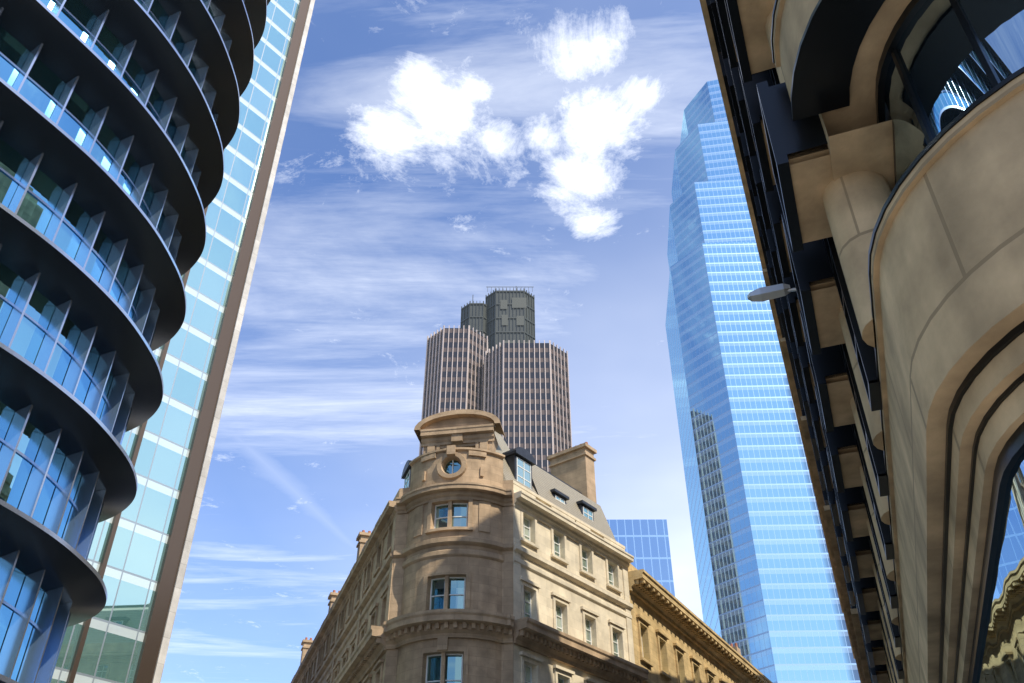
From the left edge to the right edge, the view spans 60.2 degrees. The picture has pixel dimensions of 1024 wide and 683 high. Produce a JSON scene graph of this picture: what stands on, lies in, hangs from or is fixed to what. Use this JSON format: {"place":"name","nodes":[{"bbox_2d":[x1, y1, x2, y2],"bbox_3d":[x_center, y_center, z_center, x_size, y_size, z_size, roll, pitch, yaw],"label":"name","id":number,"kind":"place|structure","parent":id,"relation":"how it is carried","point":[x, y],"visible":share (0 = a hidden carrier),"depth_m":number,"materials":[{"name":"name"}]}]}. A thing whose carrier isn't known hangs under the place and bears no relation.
{"place":"outdoors","nodes":[
{"label":"outdoors","id":0,"kind":"place"},
{"bbox_2d":[0,0,270,682],"bbox_3d":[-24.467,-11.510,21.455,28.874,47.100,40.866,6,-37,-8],"label":"fin building","id":1,"kind":"structure","parent":0,"point":[119,120],"depth_m":29.45,"materials":[{"name":"blue glass"}]},
{"bbox_2d":[160,0,717,682],"label":"sky","id":2,"kind":"structure","parent":0,"point":[435,155],"materials":[{"name":"blue"}]},
{"bbox_2d":[291,409,648,682],"bbox_3d":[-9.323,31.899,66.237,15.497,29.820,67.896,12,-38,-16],"label":"corner building","id":3,"kind":"structure","parent":0,"point":[485,554],"depth_m":44.16,"materials":[{"name":"beige stone"}]},
{"bbox_2d":[419,287,571,472],"bbox_3d":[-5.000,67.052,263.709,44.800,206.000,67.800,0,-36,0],"label":"tower","id":4,"kind":"structure","parent":0,"point":[490,355],"depth_m":268.08,"materials":[{"name":"grey metal"}]},
{"bbox_2d":[607,519,674,595],"bbox_3d":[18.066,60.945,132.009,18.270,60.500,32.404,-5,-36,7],"label":"glass office block","id":5,"kind":"structure","parent":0,"point":[645,542],"depth_m":135.46,"materials":[{"name":"blue glass"}]},
{"bbox_2d":[628,563,771,682],"bbox_3d":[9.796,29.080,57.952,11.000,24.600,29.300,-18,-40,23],"label":"yellow stone building","id":6,"kind":"structure","parent":0,"point":[675,640],"depth_m":54.33,"materials":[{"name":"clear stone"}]},
{"label":"ground","id":7,"kind":"structure","parent":0,"visible":0},
{"bbox_2d":[51,0,314,682],"bbox_3d":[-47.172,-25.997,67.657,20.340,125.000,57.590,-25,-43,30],"label":"glass slab tower","id":8,"kind":"structure","parent":7,"relation":"on","point":[138,555],"depth_m":62.95,"materials":[{"name":"teal glass"}]},
{"bbox_2d":[665,79,860,682],"bbox_3d":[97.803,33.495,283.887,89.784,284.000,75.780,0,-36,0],"label":"glass skyscraper","id":9,"kind":"structure","parent":7,"relation":"on","point":[770,604],"depth_m":248.61,"materials":[{"name":"blue glass"}]},
{"bbox_2d":[700,0,1023,682],"bbox_3d":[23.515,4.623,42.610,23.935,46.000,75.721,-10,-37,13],"label":"building","id":10,"kind":"structure","parent":7,"relation":"on","point":[878,145],"depth_m":10.63,"materials":[{"name":"stone"}]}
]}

